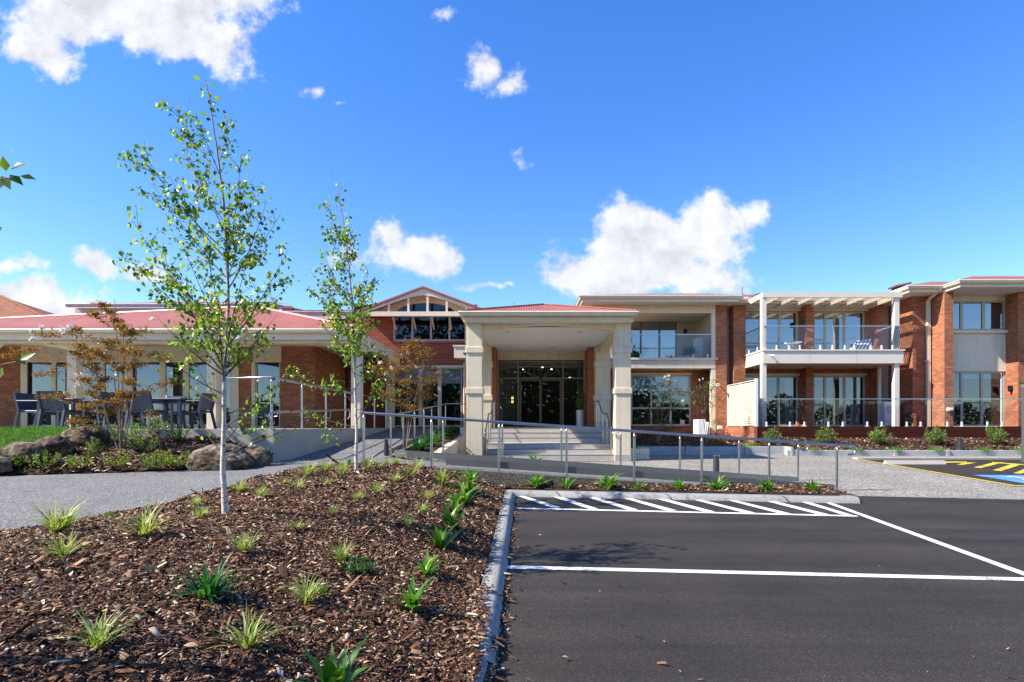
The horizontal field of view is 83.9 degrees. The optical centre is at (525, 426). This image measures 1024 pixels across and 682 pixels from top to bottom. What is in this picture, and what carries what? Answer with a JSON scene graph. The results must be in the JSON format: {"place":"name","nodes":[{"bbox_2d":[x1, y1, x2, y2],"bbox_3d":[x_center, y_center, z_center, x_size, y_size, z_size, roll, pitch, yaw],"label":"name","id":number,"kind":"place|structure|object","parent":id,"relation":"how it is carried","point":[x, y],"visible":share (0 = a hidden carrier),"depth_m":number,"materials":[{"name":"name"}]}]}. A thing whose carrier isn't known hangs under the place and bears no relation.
{"place":"outdoors","nodes":[
{"label":"outdoors","id":0,"kind":"place"},
{"bbox_2d":[0,425,130,448],"bbox_3d":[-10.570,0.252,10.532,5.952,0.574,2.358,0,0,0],"label":"lawn grass","id":1,"kind":"structure","parent":0,"point":[10,431],"depth_m":10.98,"materials":[{"name":"green plant"}]},
{"bbox_2d":[0,435,272,474],"bbox_3d":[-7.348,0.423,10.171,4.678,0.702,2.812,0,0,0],"label":"bark mulch","id":2,"kind":"object","parent":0,"point":[159,447],"visible":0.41,"depth_m":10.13,"materials":[{"name":"brown wood"}]},
{"bbox_2d":[0,442,44,461],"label":"boulder","id":3,"kind":"object","parent":2,"relation":"on","point":[14,449],"visible":0.78,"depth_m":9.26,"materials":[{"name":"grey stone"}]},
{"bbox_2d":[23,449,61,468],"bbox_3d":[-7.906,0.537,9.333,0.381,0.336,0.514,0,0,16],"label":"bushlet","id":4,"kind":"object","parent":2,"relation":"on","point":[44,462],"visible":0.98,"depth_m":9.31,"materials":[{"name":"green plant"}]},
{"bbox_2d":[33,436,76,453],"bbox_3d":[-8.323,0.324,10.018,0.629,0.320,0.537,0,0,0],"label":"boulder","id":5,"kind":"object","parent":2,"relation":"on","point":[59,444],"visible":0.74,"depth_m":9.86,"materials":[{"name":"grey stone"}]},
{"bbox_2d":[61,425,110,444],"bbox_3d":[-8.281,0.156,10.748,0.764,0.363,0.627,0,0,0],"label":"boulder","id":6,"kind":"object","parent":2,"relation":"on","point":[81,435],"visible":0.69,"depth_m":10.53,"materials":[{"name":"grey stone"}]},
{"bbox_2d":[0,298,181,450],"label":"crape myrtle","id":7,"kind":"object","parent":2,"relation":"on","point":[117,324],"visible":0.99,"depth_m":10.42,"materials":[{"name":"orange plant"}]},
{"bbox_2d":[125,433,159,451],"bbox_3d":[-6.994,0.300,10.398,0.540,0.354,0.401,0,0,-38],"label":"bushlet","id":8,"kind":"object","parent":2,"relation":"on","point":[139,445],"visible":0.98,"depth_m":10.40,"materials":[{"name":"green plant"}]},
{"bbox_2d":[140,450,171,468],"bbox_3d":[-6.232,0.560,9.628,0.394,0.348,0.531,0,0,13],"label":"bushlet","id":9,"kind":"object","parent":2,"relation":"on","point":[155,462],"visible":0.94,"depth_m":9.57,"materials":[{"name":"green plant"}]},
{"bbox_2d":[161,449,190,467],"bbox_3d":[-5.977,0.549,9.750,0.459,0.350,0.533,0,0,-21],"label":"bushlet","id":10,"kind":"object","parent":2,"relation":"on","point":[166,458],"visible":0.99,"depth_m":9.69,"materials":[{"name":"green plant"}]},
{"bbox_2d":[0,459,376,529],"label":"path","id":11,"kind":"structure","parent":0,"point":[118,491],"depth_m":7.59,"materials":[{"name":"grey concrete"}]},
{"bbox_2d":[185,443,254,470],"bbox_3d":[-5.414,0.551,10.112,1.139,0.498,0.858,0,0,0],"label":"boulder","id":12,"kind":"object","parent":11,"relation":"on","point":[206,458],"visible":0.75,"depth_m":9.77,"materials":[{"name":"grey stone"}]},
{"bbox_2d":[245,446,270,466],"bbox_3d":[-5.035,0.596,10.609,0.574,0.461,0.461,0,0,0],"label":"boulder","id":13,"kind":"object","parent":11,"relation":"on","point":[260,456],"visible":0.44,"depth_m":10.45,"materials":[{"name":"grey stone"}]},
{"bbox_2d":[0,305,401,428],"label":"veranda wing","id":14,"kind":"structure","parent":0,"point":[302,342],"depth_m":19.40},
{"bbox_2d":[28,362,116,427],"bbox_3d":[-15.373,-1.150,19.475,3.509,2.400,0.070,0,0,0],"label":"glazed door","id":15,"kind":"structure","parent":14,"relation":"in","point":[54,380],"depth_m":19.44,"materials":[{"name":"beige paint"}]},
{"bbox_2d":[133,362,231,427],"bbox_3d":[-11.755,-1.150,19.475,3.582,2.400,0.070,0,0,0],"label":"glazed door","id":16,"kind":"structure","parent":14,"relation":"in","point":[162,366],"depth_m":19.44,"materials":[{"name":"beige paint"}]},
{"bbox_2d":[255,362,279,427],"bbox_3d":[-8.791,-1.150,19.545,0.855,2.400,0.210,0,0,0],"label":"window","id":17,"kind":"structure","parent":14,"relation":"in","point":[264,413],"depth_m":19.48,"materials":[{"name":"beige paint"}]},
{"bbox_2d":[112,428,328,428],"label":"terrace","id":18,"kind":"structure","parent":0,"point":[257,428],"depth_m":17.08,"materials":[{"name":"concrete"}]},
{"bbox_2d":[13,393,56,427],"bbox_3d":[-11.934,-0.370,13.900,0.660,0.870,0.600,0,0,0],"label":"outdoor armchair","id":19,"kind":"object","parent":18,"relation":"on","point":[26,403],"visible":0.61,"depth_m":13.77,"materials":[{"name":"grey plastic"}]},
{"bbox_2d":[36,391,82,428],"bbox_3d":[-10.838,-0.370,13.260,0.600,0.870,0.660,0,0,0],"label":"outdoor armchair","id":20,"kind":"object","parent":18,"relation":"on","point":[58,405],"visible":0.8,"depth_m":13.02,"materials":[{"name":"grey plastic"}]},
{"bbox_2d":[82,392,124,427],"bbox_3d":[-10.047,-0.370,13.585,0.660,0.870,0.600,0,0,22],"label":"outdoor armchair","id":21,"kind":"object","parent":18,"relation":"on","point":[107,395],"visible":0.4,"depth_m":13.42,"materials":[{"name":"grey plastic"}]},
{"bbox_2d":[124,391,166,428],"bbox_3d":[-8.841,-0.370,13.260,0.600,0.870,0.660,0,0,0],"label":"outdoor armchair","id":22,"kind":"object","parent":18,"relation":"on","point":[144,402],"visible":0.75,"depth_m":13.02,"materials":[{"name":"grey plastic"}]},
{"bbox_2d":[151,396,186,428],"bbox_3d":[-9.377,-0.370,14.940,0.600,0.870,0.660,0,0,0],"label":"outdoor armchair","id":23,"kind":"object","parent":18,"relation":"on","point":[172,408],"visible":0.23,"depth_m":15.14,"materials":[{"name":"grey plastic"}]},
{"bbox_2d":[142,398,200,428],"bbox_3d":[-8.637,-0.302,13.950,0.950,0.735,0.950,0,0,0],"label":"outdoor table","id":24,"kind":"object","parent":18,"relation":"on","point":[174,401],"visible":0.4,"depth_m":13.53,"materials":[{"name":"grey plastic"}]},
{"bbox_2d":[177,393,216,428],"bbox_3d":[-8.018,-0.370,13.900,0.660,0.870,0.600,0,0,0],"label":"outdoor armchair","id":25,"kind":"object","parent":18,"relation":"on","point":[205,403],"visible":0.79,"depth_m":13.83,"materials":[{"name":"grey plastic"}]},
{"bbox_2d":[348,286,480,429],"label":"gabled block","id":26,"kind":"structure","parent":18,"relation":"on","point":[429,316],"depth_m":22.60,"materials":[{"name":"red brick"}]},
{"bbox_2d":[395,368,461,426],"bbox_3d":[-3.881,-1.155,22.717,2.743,2.350,0.135,0,0,0],"label":"glazed door","id":27,"kind":"structure","parent":26,"relation":"in","point":[455,374],"depth_m":22.78,"materials":[{"name":"clear glass"}]},
{"bbox_2d":[393,317,464,340],"bbox_3d":[-3.596,-3.900,22.655,3.292,1.000,0.070,0,0,0],"label":"window","id":28,"kind":"structure","parent":26,"relation":"in","point":[405,327],"depth_m":22.65,"materials":[{"name":"clear glass"}]},
{"bbox_2d":[0,442,612,681],"bbox_3d":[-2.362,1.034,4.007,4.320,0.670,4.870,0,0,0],"label":"bark mulch","id":29,"kind":"object","parent":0,"point":[11,542],"visible":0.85,"depth_m":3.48,"materials":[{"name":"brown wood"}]},
{"bbox_2d":[0,156,35,376],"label":"birch tree","id":30,"kind":"object","parent":29,"relation":"on","point":[5,165],"visible":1,"depth_m":1.95,"materials":[{"name":"green plant"}]},
{"bbox_2d":[0,295,56,316],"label":"tiled house","id":31,"kind":"structure","parent":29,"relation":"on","point":[10,307],"depth_m":34.80,"materials":[{"name":"tile"}]},
{"bbox_2d":[11,494,110,534],"bbox_3d":[-3.602,0.682,4.373,0.631,0.333,0.540,0,0,19],"label":"grass tuft","id":32,"kind":"object","parent":29,"relation":"on","point":[55,524],"visible":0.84,"depth_m":4.33,"materials":[{"name":"green plant"}]},
{"bbox_2d":[25,528,97,556],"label":"grass tuft","id":33,"kind":"object","parent":29,"relation":"on","point":[66,550],"visible":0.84,"depth_m":3.67,"materials":[{"name":"green plant"}]},
{"bbox_2d":[41,604,146,652],"bbox_3d":[-1.861,0.867,2.511,0.392,0.230,0.350,0,0,2],"label":"grass tuft","id":34,"kind":"object","parent":29,"relation":"on","point":[96,638],"visible":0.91,"depth_m":2.49,"materials":[{"name":"green plant"}]},
{"bbox_2d":[99,494,197,538],"bbox_3d":[-2.808,0.675,4.206,0.489,0.322,0.548,0,0,23],"label":"grass tuft","id":35,"kind":"object","parent":29,"relation":"on","point":[144,530],"visible":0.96,"depth_m":4.21,"materials":[{"name":"green plant"}]},
{"bbox_2d":[65,302,301,313],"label":"block","id":36,"kind":"structure","parent":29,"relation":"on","point":[140,304],"depth_m":28.03,"materials":[{"name":"red metal"}]},
{"bbox_2d":[160,552,253,606],"bbox_3d":[-1.803,0.854,3.195,0.507,0.269,0.539,0,0,24],"label":"strap leaf clump","id":37,"kind":"object","parent":29,"relation":"on","point":[206,586],"visible":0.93,"depth_m":3.19,"materials":[{"name":"green plant"}]},
{"bbox_2d":[112,76,316,514],"bbox_3d":[-2.820,-1.131,5.077,1.794,3.984,1.155,0,0,0],"label":"birch tree","id":38,"kind":"object","parent":29,"relation":"on","point":[251,260],"visible":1,"depth_m":5.05,"materials":[{"name":"green plant"}]},
{"bbox_2d":[94,428,389,471],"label":"terrace wall","id":39,"kind":"structure","parent":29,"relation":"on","point":[299,443],"depth_m":12.03,"materials":[{"name":"concrete"}]},
{"bbox_2d":[226,376,394,428],"bbox_3d":[-5.605,-0.472,16.879,1.035,1.072,10.842,0,0,0],"label":"terrace handrail","id":40,"kind":"object","parent":39,"relation":"on","point":[271,404],"visible":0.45,"depth_m":13.06,"materials":[{"name":"silver metal"}]},
{"bbox_2d":[221,526,269,553],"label":"grass tuft","id":41,"kind":"object","parent":29,"relation":"on","point":[244,546],"visible":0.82,"depth_m":3.99,"materials":[{"name":"green plant"}]},
{"bbox_2d":[199,599,308,652],"bbox_3d":[-1.333,0.967,2.717,0.460,0.231,0.377,0,0,6],"label":"grass tuft","id":42,"kind":"object","parent":29,"relation":"on","point":[245,641],"visible":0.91,"depth_m":2.74,"materials":[{"name":"green plant"}]},
{"bbox_2d":[282,571,326,606],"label":"grass tuft","id":43,"kind":"object","parent":29,"relation":"on","point":[306,592],"visible":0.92,"depth_m":3.40,"materials":[{"name":"green plant"}]},
{"bbox_2d":[286,310,353,320],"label":"link roof","id":44,"kind":"structure","parent":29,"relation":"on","point":[314,313],"depth_m":27.05,"materials":[{"name":"red metal"}]},
{"bbox_2d":[288,636,374,681],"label":"agapanthus","id":45,"kind":"object","parent":29,"relation":"on","point":[332,670],"visible":1,"depth_m":2.56,"materials":[{"name":"green plant"}]},
{"bbox_2d":[282,172,399,471],"bbox_3d":[-2.799,-1.468,8.471,1.767,4.438,1.128,0,0,26],"label":"birch tree","id":46,"kind":"object","parent":29,"relation":"on","point":[340,327],"visible":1,"depth_m":8.36,"materials":[{"name":"green plant"}]},
{"bbox_2d":[181,453,506,532],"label":"bark mulch","id":47,"kind":"object","parent":29,"relation":"on","point":[359,483],"visible":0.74,"depth_m":7.59,"materials":[{"name":"brown wood"}]},
{"bbox_2d":[334,554,376,573],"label":"weed","id":48,"kind":"object","parent":29,"relation":"on","point":[364,565],"visible":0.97,"depth_m":4.06,"materials":[{"name":"green plant"}]},
{"bbox_2d":[379,574,435,611],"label":"agapanthus","id":49,"kind":"object","parent":29,"relation":"on","point":[412,598],"visible":0.91,"depth_m":3.70,"materials":[{"name":"green plant"}]},
{"bbox_2d":[413,548,448,576],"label":"agapanthus","id":50,"kind":"object","parent":29,"relation":"on","point":[425,567],"visible":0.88,"depth_m":4.47,"materials":[{"name":"green plant"}]},
{"bbox_2d":[417,521,466,549],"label":"agapanthus","id":51,"kind":"object","parent":29,"relation":"on","point":[440,536],"visible":0.92,"depth_m":5.26,"materials":[{"name":"green plant"}]},
{"bbox_2d":[429,500,472,527],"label":"agapanthus","id":52,"kind":"object","parent":29,"relation":"on","point":[448,517],"visible":0.88,"depth_m":6.13,"materials":[{"name":"green plant"}]},
{"bbox_2d":[443,482,485,505],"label":"agapanthus","id":53,"kind":"object","parent":29,"relation":"on","point":[463,496],"visible":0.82,"depth_m":7.65,"materials":[{"name":"green plant"}]},
{"bbox_2d":[575,293,788,441],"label":"balcony block","id":54,"kind":"structure","parent":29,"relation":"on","point":[666,328],"depth_m":24.50,"materials":[{"name":"beige paint"}]},
{"bbox_2d":[631,322,676,357],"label":"balcony door","id":55,"kind":"structure","parent":54,"relation":"in","point":[664,346],"depth_m":26.16,"materials":[{"name":"clear glass"}]},
{"bbox_2d":[631,375,690,425],"bbox_3d":[5.939,-1.143,25.007,2.637,2.240,0.135,0,0,0],"label":"window","id":56,"kind":"structure","parent":54,"relation":"in","point":[637,383],"depth_m":25.07,"materials":[{"name":"clear glass"}]},
{"bbox_2d":[746,302,891,425],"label":"pergola block","id":57,"kind":"structure","parent":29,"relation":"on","point":[826,383],"depth_m":24.45,"materials":[{"name":"red brick"}]},
{"bbox_2d":[746,311,797,354],"bbox_3d":[10.485,-3.955,24.485,2.447,1.969,0.070,0,0,0],"label":"balcony door","id":58,"kind":"structure","parent":57,"relation":"in","point":[778,336],"depth_m":24.48,"materials":[{"name":"clear glass"}]},
{"bbox_2d":[746,376,797,425],"bbox_3d":[10.485,-1.086,24.555,2.447,2.172,0.210,0,0,0],"label":"terrace door","id":59,"kind":"structure","parent":57,"relation":"in","point":[788,383],"depth_m":24.58,"materials":[{"name":"white metal"}]},
{"bbox_2d":[814,311,863,348],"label":"balcony door","id":60,"kind":"structure","parent":57,"relation":"in","point":[838,337],"depth_m":24.48,"materials":[{"name":"clear glass"}]},
{"bbox_2d":[813,376,864,425],"bbox_3d":[13.469,-1.086,24.555,2.241,2.172,0.210,0,0,0],"label":"terrace door","id":61,"kind":"structure","parent":57,"relation":"in","point":[855,381],"depth_m":24.50,"materials":[{"name":"clear glass"}]},
{"bbox_2d":[888,276,1023,425],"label":"wing","id":62,"kind":"structure","parent":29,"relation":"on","point":[977,335],"depth_m":22.60,"materials":[{"name":"brick"}]},
{"bbox_2d":[924,288,941,425],"bbox_3d":[16.032,-2.672,22.352,0.185,5.444,0.815,0,0,0],"label":"downpipe","id":63,"kind":"object","parent":62,"relation":"attached to","point":[928,358],"visible":0.96,"depth_m":22.62,"materials":[{"name":"beige metal"}]},
{"bbox_2d":[953,301,1004,329],"bbox_3d":[17.805,-4.406,22.675,2.550,1.186,0.070,0,0,0],"label":"window","id":64,"kind":"structure","parent":62,"relation":"in","point":[967,315],"depth_m":22.68,"materials":[{"name":"clear glass"}]},
{"bbox_2d":[953,371,1004,425],"bbox_3d":[17.805,-1.091,22.708,2.550,2.182,0.135,0,0,0],"label":"terrace door","id":65,"kind":"structure","parent":62,"relation":"in","point":[981,376],"depth_m":22.64,"materials":[{"name":"white metal"}]},
{"bbox_2d":[294,428,441,458],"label":"ramp","id":66,"kind":"structure","parent":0,"point":[374,445],"depth_m":14.90,"materials":[{"name":"grey concrete"}]},
{"bbox_2d":[387,403,466,456],"bbox_3d":[-2.461,-0.085,16.835,1.122,1.558,9.073,0,0,0],"label":"ramp handrail","id":67,"kind":"object","parent":66,"relation":"on","point":[398,447],"visible":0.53,"depth_m":14.93,"materials":[{"name":"silver metal"}]},
{"bbox_2d":[395,432,459,459],"bbox_3d":[-2.600,0.455,16.800,0.800,0.605,8.400,0,0,0],"label":"planter bed","id":68,"kind":"object","parent":66,"relation":"on","point":[436,445],"visible":0.14,"depth_m":16.16,"materials":[{"name":"soil"}]},
{"bbox_2d":[364,338,448,449],"bbox_3d":[-2.909,-0.743,13.945,2.104,2.901,1.108,0,0,0],"label":"crape myrtle","id":69,"kind":"object","parent":68,"relation":"on","point":[402,380],"visible":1,"depth_m":13.89,"materials":[{"name":"beige plant"}]},
{"bbox_2d":[0,0,1023,421],"label":"sky","id":70,"kind":"structure","parent":0,"point":[485,153],"materials":[{"name":"blue"}]},
{"bbox_2d":[466,446,1023,507],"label":"courtyard","id":71,"kind":"structure","parent":0,"point":[862,477],"depth_m":13.52,"materials":[{"name":"grey concrete"}]},
{"bbox_2d":[428,427,466,460],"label":"planter wall","id":72,"kind":"structure","parent":71,"relation":"on","point":[457,445],"depth_m":17.45,"materials":[{"name":"beige concrete"}]},
{"bbox_2d":[372,458,709,483],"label":"ramp","id":73,"kind":"structure","parent":71,"relation":"on","point":[437,463],"depth_m":11.24,"materials":[{"name":"grey concrete"}]},
{"bbox_2d":[395,416,808,481],"bbox_3d":[1.553,0.503,12.345,9.109,1.558,0.294,0,0,0],"label":"ramp handrail","id":74,"kind":"object","parent":73,"relation":"on","point":[443,456],"visible":0.65,"depth_m":12.21,"materials":[{"name":"silver metal"}]},
{"bbox_2d":[359,411,856,489],"bbox_3d":[1.565,0.500,10.720,9.369,1.564,0.084,0,0,0],"label":"ramp handrail","id":75,"kind":"object","parent":73,"relation":"on","point":[566,469],"visible":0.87,"depth_m":10.71,"materials":[{"name":"silver metal"}]},
{"bbox_2d":[458,303,638,460],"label":"entrance portico","id":76,"kind":"structure","parent":71,"relation":"on","point":[543,327],"depth_m":17.02,"materials":[{"name":"concrete"}]},
{"bbox_2d":[485,428,613,461],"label":"entrance steps","id":77,"kind":"structure","parent":71,"relation":"on","point":[586,445],"depth_m":17.80,"materials":[{"name":"concrete"}]},
{"bbox_2d":[492,347,594,427],"bbox_3d":[0.675,-1.645,24.600,4.850,3.410,5.800,0,0,0],"label":"lobby front","id":78,"kind":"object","parent":77,"relation":"on","point":[532,387],"visible":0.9,"depth_m":25.54,"materials":[{"name":"glass"}]},
{"bbox_2d":[519,379,561,426],"bbox_3d":[0.617,-0.930,23.075,1.719,1.940,0.030,0,0,0],"label":"sliding door","id":79,"kind":"structure","parent":78,"relation":"in","point":[540,380],"depth_m":23.06,"materials":[{"name":"brown metal"}]},
{"bbox_2d":[433,467,724,492],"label":"ramp edge wall","id":80,"kind":"structure","parent":71,"relation":"on","point":[502,478],"depth_m":10.48,"materials":[{"name":"concrete"}]},
{"bbox_2d":[612,433,763,445],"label":"bark mulch","id":81,"kind":"object","parent":71,"relation":"on","point":[685,441],"visible":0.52,"depth_m":21.46,"materials":[{"name":"brown wood"}]},
{"bbox_2d":[636,374,686,441],"bbox_3d":[5.237,-0.675,21.531,2.113,2.626,1.264,0,0,0],"label":"crape myrtle","id":82,"kind":"object","parent":81,"relation":"on","point":[662,411],"visible":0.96,"depth_m":21.52,"materials":[{"name":"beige plant"}]},
{"bbox_2d":[672,375,728,442],"bbox_3d":[6.593,-0.632,21.360,2.126,2.572,1.046,0,0,0],"label":"crape myrtle","id":83,"kind":"object","parent":81,"relation":"on","point":[698,395],"visible":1,"depth_m":21.30,"materials":[{"name":"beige plant"}]},
{"bbox_2d":[693,419,709,434],"bbox_3d":[7.393,0.066,23.900,0.454,0.708,0.800,0,0,0],"label":"air conditioner","id":84,"kind":"object","parent":81,"relation":"on","point":[698,426],"visible":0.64,"depth_m":23.60,"materials":[{"name":"white paint"}]},
{"bbox_2d":[639,446,793,455],"bbox_3d":[6.430,0.890,19.275,5.060,0.420,0.590,0,0,0],"label":"bed edging","id":85,"kind":"object","parent":71,"relation":"on","point":[711,450],"visible":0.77,"depth_m":19.45,"materials":[{"name":"grey concrete"}]},
{"bbox_2d":[757,436,1020,449],"bbox_3d":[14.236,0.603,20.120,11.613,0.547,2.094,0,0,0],"label":"bark mulch","id":86,"kind":"object","parent":71,"relation":"on","point":[909,447],"visible":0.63,"depth_m":20.11,"materials":[{"name":"brown wood"}]},
{"bbox_2d":[815,426,836,442],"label":"round shrub","id":87,"kind":"object","parent":86,"relation":"on","point":[822,438],"visible":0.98,"depth_m":20.12,"materials":[{"name":"green plant"}]},
{"bbox_2d":[725,426,1020,442],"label":"timber deck","id":88,"kind":"structure","parent":86,"relation":"on","point":[856,432],"depth_m":21.00,"materials":[{"name":"brown wood"}]},
{"bbox_2d":[727,378,757,425],"bbox_3d":[8.550,-0.885,22.515,0.100,1.770,2.990,0,0,0],"label":"privacy screen","id":89,"kind":"object","parent":88,"relation":"on","point":[739,415],"visible":0.96,"depth_m":22.33,"materials":[{"name":"beige paint"}]},
{"bbox_2d":[745,292,904,425],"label":"pergola balcony","id":90,"kind":"structure","parent":88,"relation":"on","point":[762,360],"depth_m":22.25,"materials":[{"name":"paint"}]},
{"bbox_2d":[880,402,891,425],"bbox_3d":[14.970,-0.515,23.394,0.631,0.970,0.412,0,0,0],"label":"air conditioner","id":91,"kind":"object","parent":88,"relation":"on","point":[885,413],"visible":0.61,"depth_m":23.20,"materials":[{"name":"white paint"}]},
{"bbox_2d":[759,398,1020,425],"bbox_3d":[16.330,-0.515,21.080,15.340,1.030,0.100,0,0,0],"label":"glass fence","id":92,"kind":"object","parent":88,"relation":"on","point":[961,423],"visible":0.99,"depth_m":21.06,"materials":[{"name":"silver metal"}]},
{"bbox_2d":[868,424,893,444],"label":"round shrub","id":93,"kind":"object","parent":86,"relation":"on","point":[877,439],"visible":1,"depth_m":20.06,"materials":[{"name":"green plant"}]},
{"bbox_2d":[924,424,948,444],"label":"round shrub","id":94,"kind":"object","parent":86,"relation":"on","point":[935,439],"visible":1,"depth_m":20.00,"materials":[{"name":"green plant"}]},
{"bbox_2d":[985,424,1008,443],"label":"round shrub","id":95,"kind":"object","parent":86,"relation":"on","point":[997,439],"visible":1,"depth_m":20.09,"materials":[{"name":"green plant"}]},
{"bbox_2d":[786,450,1020,455],"bbox_3d":[16.375,0.920,19.035,15.250,0.260,0.150,0,0,0],"label":"bed edging","id":96,"kind":"object","parent":71,"relation":"on","point":[919,453],"visible":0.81,"depth_m":19.00,"materials":[{"name":"grey concrete"}]},
{"bbox_2d":[852,457,1020,459],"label":"kerb","id":97,"kind":"structure","parent":71,"relation":"on","point":[939,458],"depth_m":17.45,"materials":[{"name":"concrete"}]},
{"bbox_2d":[859,459,1023,485],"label":"accessible bay","id":98,"kind":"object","parent":71,"relation":"on","point":[1008,472],"visible":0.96,"depth_m":14.59,"materials":[{"name":"black asphalt"}]},
{"bbox_2d":[883,460,945,463],"bbox_3d":[10.975,1.013,16.055,1.650,0.106,0.210,0,0,0],"label":"wheel stop","id":99,"kind":"object","parent":98,"relation":"on","point":[914,462],"visible":1,"depth_m":15.99,"materials":[{"name":"concrete"}]},
{"bbox_2d":[1018,381,1023,461],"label":"shelter post","id":100,"kind":"object","parent":71,"relation":"on","point":[1022,421],"visible":0.89,"depth_m":16.71,"materials":[{"name":"grey paint"}]},
{"bbox_2d":[495,496,1023,681],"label":"car park","id":101,"kind":"structure","parent":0,"point":[911,589],"depth_m":4.83,"materials":[{"name":"grey asphalt"}]},
{"bbox_2d":[461,489,859,681],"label":"kerb","id":102,"kind":"structure","parent":101,"relation":"on","point":[497,562],"depth_m":8.13,"materials":[{"name":"concrete"}]},
{"bbox_2d":[502,482,857,495],"bbox_3d":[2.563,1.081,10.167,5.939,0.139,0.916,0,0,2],"label":"bark mulch","id":103,"kind":"object","parent":102,"relation":"on","point":[783,489],"visible":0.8,"depth_m":10.19,"materials":[{"name":"brown wood"}]},
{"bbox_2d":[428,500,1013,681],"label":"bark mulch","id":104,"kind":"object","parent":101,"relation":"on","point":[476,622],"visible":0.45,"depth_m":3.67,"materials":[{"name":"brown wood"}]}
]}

